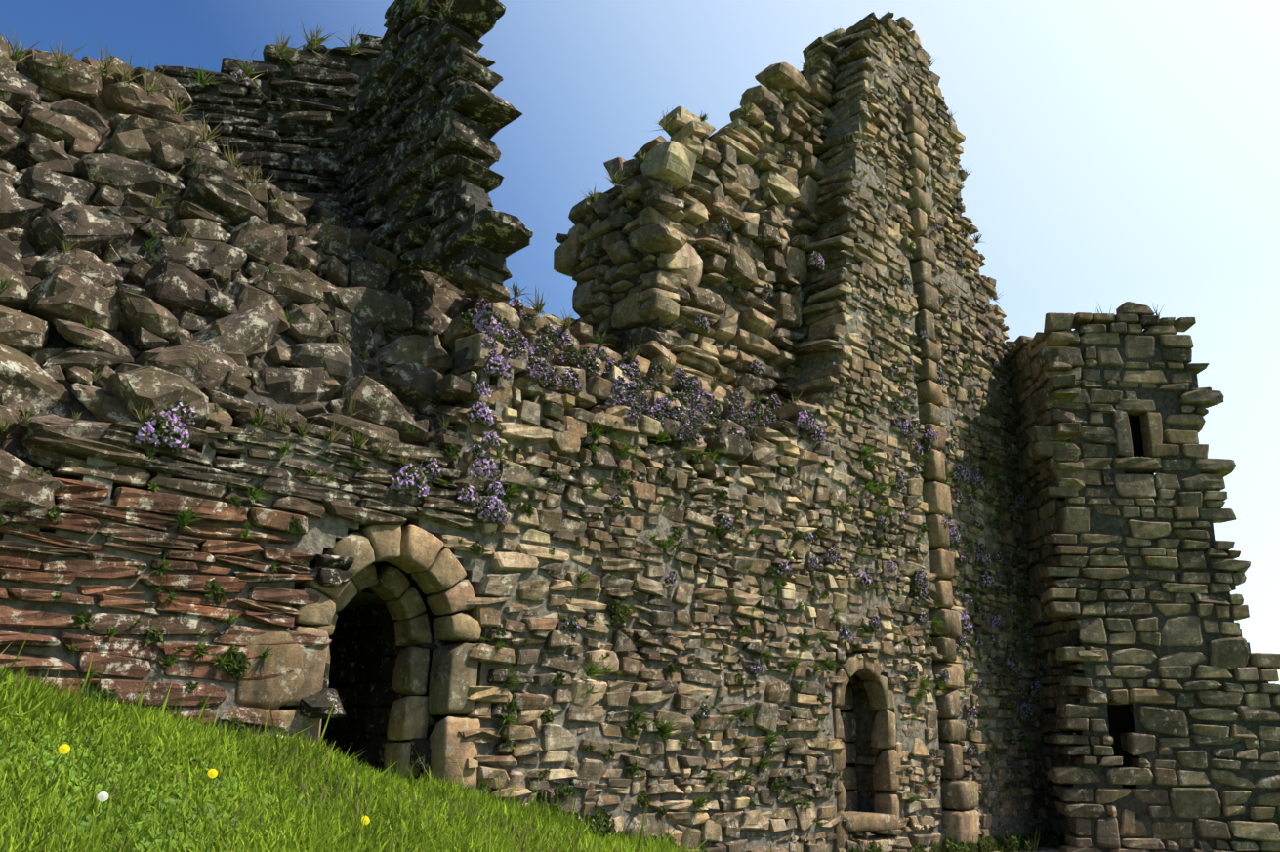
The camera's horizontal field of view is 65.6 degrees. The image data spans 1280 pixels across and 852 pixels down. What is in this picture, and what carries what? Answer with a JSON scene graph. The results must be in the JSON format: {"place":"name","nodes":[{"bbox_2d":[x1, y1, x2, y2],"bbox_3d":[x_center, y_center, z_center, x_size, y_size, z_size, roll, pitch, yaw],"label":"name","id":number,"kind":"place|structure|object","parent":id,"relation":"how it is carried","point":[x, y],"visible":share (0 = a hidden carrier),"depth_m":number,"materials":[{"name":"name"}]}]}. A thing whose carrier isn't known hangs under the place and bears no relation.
{"place":"outdoors","nodes":[
{"label":"outdoors","id":0,"kind":"place"},
{"bbox_2d":[154,34,382,213],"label":"dark stone wall","id":1,"kind":"structure","parent":0,"point":[312,87],"depth_m":12.57,"materials":[{"name":"grey stone"}]},
{"bbox_2d":[328,585,431,766],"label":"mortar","id":2,"kind":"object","parent":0,"point":[385,621],"depth_m":9.82,"materials":[{"name":"grey concrete"}]},
{"bbox_2d":[0,624,827,851],"bbox_3d":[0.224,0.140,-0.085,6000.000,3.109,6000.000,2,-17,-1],"label":"ground","id":3,"kind":"structure","parent":0,"point":[89,817],"depth_m":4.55,"materials":[{"name":"green plant"}]},
{"bbox_2d":[0,10,1053,851],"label":"stone wall","id":4,"kind":"structure","parent":3,"relation":"on","point":[135,499],"depth_m":11.03,"materials":[{"name":"beige stone"}]},
{"bbox_2d":[14,84,437,468],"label":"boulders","id":5,"kind":"object","parent":4,"relation":"attached to","point":[55,340],"depth_m":8.67,"materials":[{"name":"grey stone"}]},
{"bbox_2d":[0,33,472,520],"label":"wall stones","id":6,"kind":"object","parent":5,"relation":"on","point":[57,185],"depth_m":9.09,"materials":[{"name":"grey stone"}]},
{"bbox_2d":[279,554,354,719],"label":"carved stones","id":7,"kind":"object","parent":4,"relation":"attached to","point":[318,704],"depth_m":8.15,"materials":[{"name":"grey stone"}]},
{"bbox_2d":[342,591,385,609],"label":"arch underside","id":8,"kind":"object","parent":7,"relation":"on","point":[359,598],"depth_m":9.68,"materials":[{"name":"grey stone"}]},
{"bbox_2d":[320,573,447,780],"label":"door stones","id":9,"kind":"object","parent":4,"relation":"attached to","point":[354,655],"depth_m":9.70,"materials":[{"name":"brown stone"}]},
{"bbox_2d":[360,561,411,593],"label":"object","id":10,"kind":"structure","parent":4,"relation":"attached to","point":[367,590],"depth_m":9.41,"materials":[{"name":"black"}]},
{"bbox_2d":[330,0,533,302],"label":"ruined stone wall","id":11,"kind":"structure","parent":4,"relation":"attached to","point":[459,126],"depth_m":10.94,"materials":[{"name":"grey stone"}]},
{"bbox_2d":[183,45,371,193],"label":"dark backing wall","id":12,"kind":"structure","parent":11,"relation":"attached to","point":[360,66],"depth_m":12.73,"materials":[{"name":"grey stone"}]},
{"bbox_2d":[426,614,439,736],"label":"mortar","id":13,"kind":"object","parent":4,"relation":"attached to","point":[432,623],"depth_m":9.58,"materials":[{"name":"black concrete"}]},
{"bbox_2d":[235,103,979,851],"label":"dressed stone trim","id":14,"kind":"structure","parent":4,"relation":"attached to","point":[429,562],"depth_m":9.16,"materials":[{"name":"beige stone"}]},
{"bbox_2d":[441,283,784,461],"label":"rubble stones","id":15,"kind":"object","parent":4,"relation":"attached to","point":[721,441],"depth_m":11.25,"materials":[{"name":"beige stone"}]},
{"bbox_2d":[839,707,855,790],"bbox_3d":[2.494,4.246,13.468,1.195,2.800,1.064,2,-17,-1],"label":"jamb","id":16,"kind":"object","parent":4,"relation":"on","point":[850,764],"depth_m":13.85,"materials":[{"name":"black"}]},
{"bbox_2d":[0,0,1164,851],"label":"wall plants","id":17,"kind":"object","parent":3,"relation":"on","point":[164,431],"depth_m":10.92,"materials":[{"name":"green plant"}]},
{"bbox_2d":[590,826,1062,851],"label":"fallen rubble","id":18,"kind":"object","parent":3,"relation":"on","point":[1051,848],"visible":0.12,"depth_m":14.62,"materials":[{"name":"stone"}]},
{"bbox_2d":[1011,336,1140,835],"bbox_3d":[7.315,2.696,16.595,1.366,9.100,2.449,2,-17,-1],"label":"tower side backing","id":19,"kind":"object","parent":3,"relation":"on","point":[1041,560],"visible":0.08,"depth_m":16.32,"materials":[{"name":"grey stone"}]},
{"bbox_2d":[1005,331,1103,846],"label":"tower stones","id":20,"kind":"object","parent":19,"relation":"attached to","point":[1059,384],"visible":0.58,"depth_m":16.30,"materials":[{"name":"grey stone"}]},
{"bbox_2d":[1107,704,1139,787],"bbox_3d":[7.249,4.633,15.254,0.899,1.800,0.036,2,-17,-1],"label":"window opening","id":21,"kind":"object","parent":19,"relation":"attached to","point":[1121,717],"visible":0.2,"depth_m":15.25,"materials":[{"name":"black"}]},
{"bbox_2d":[1034,327,1279,851],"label":"tower backing","id":22,"kind":"object","parent":3,"relation":"on","point":[1167,403],"visible":0.33,"depth_m":15.18,"materials":[{"name":"grey stone"}]},
{"bbox_2d":[1112,399,1162,473],"bbox_3d":[8.124,0.166,16.269,0.795,1.184,0.337,2,-17,-1],"label":"tower window frame","id":23,"kind":"object","parent":22,"relation":"attached to","point":[1151,427],"visible":0.71,"depth_m":16.18,"materials":[{"name":"stone"}]},
{"bbox_2d":[1124,414,1154,476],"bbox_3d":[8.129,0.264,16.618,0.799,1.200,0.032,2,-17,-1],"label":"window opening","id":24,"kind":"object","parent":22,"relation":"attached to","point":[1136,438],"depth_m":16.63,"materials":[{"name":"black"}]},
{"bbox_2d":[1026,301,1279,851],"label":"tower stones","id":25,"kind":"object","parent":22,"relation":"attached to","point":[1198,805],"visible":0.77,"depth_m":15.28,"materials":[{"name":"grey stone"}]},
{"bbox_2d":[346,22,503,284],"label":"spur backing wall","id":26,"kind":"structure","parent":0,"point":[468,186],"depth_m":10.28,"materials":[{"name":"grey stone"}]},
{"bbox_2d":[443,295,767,460],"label":"ledge backing wall","id":27,"kind":"structure","parent":0,"point":[459,356],"depth_m":10.91,"materials":[{"name":"grey stone"}]},
{"bbox_2d":[553,140,697,373],"bbox_3d":[-0.231,-2.117,13.628,0.781,3.355,2.458,17,-23,-41],"label":"broken wall end","id":28,"kind":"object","parent":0,"point":[581,250],"depth_m":13.23,"materials":[{"name":"beige stone"}]},
{"bbox_2d":[0,0,1279,684],"label":"sky","id":29,"kind":"structure","parent":0,"point":[1118,152],"materials":[{"name":"blue"}]},
{"bbox_2d":[572,169,719,360],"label":"backing wall","id":30,"kind":"structure","parent":0,"point":[610,264],"depth_m":13.25,"materials":[{"name":"stone"}]},
{"bbox_2d":[630,26,851,405],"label":"wall stones","id":31,"kind":"object","parent":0,"point":[799,124],"depth_m":14.60,"materials":[{"name":"beige stone"}]},
{"bbox_2d":[662,70,819,404],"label":"backing wall","id":32,"kind":"structure","parent":0,"point":[756,194],"depth_m":14.40,"materials":[{"name":"stone"}]}
]}

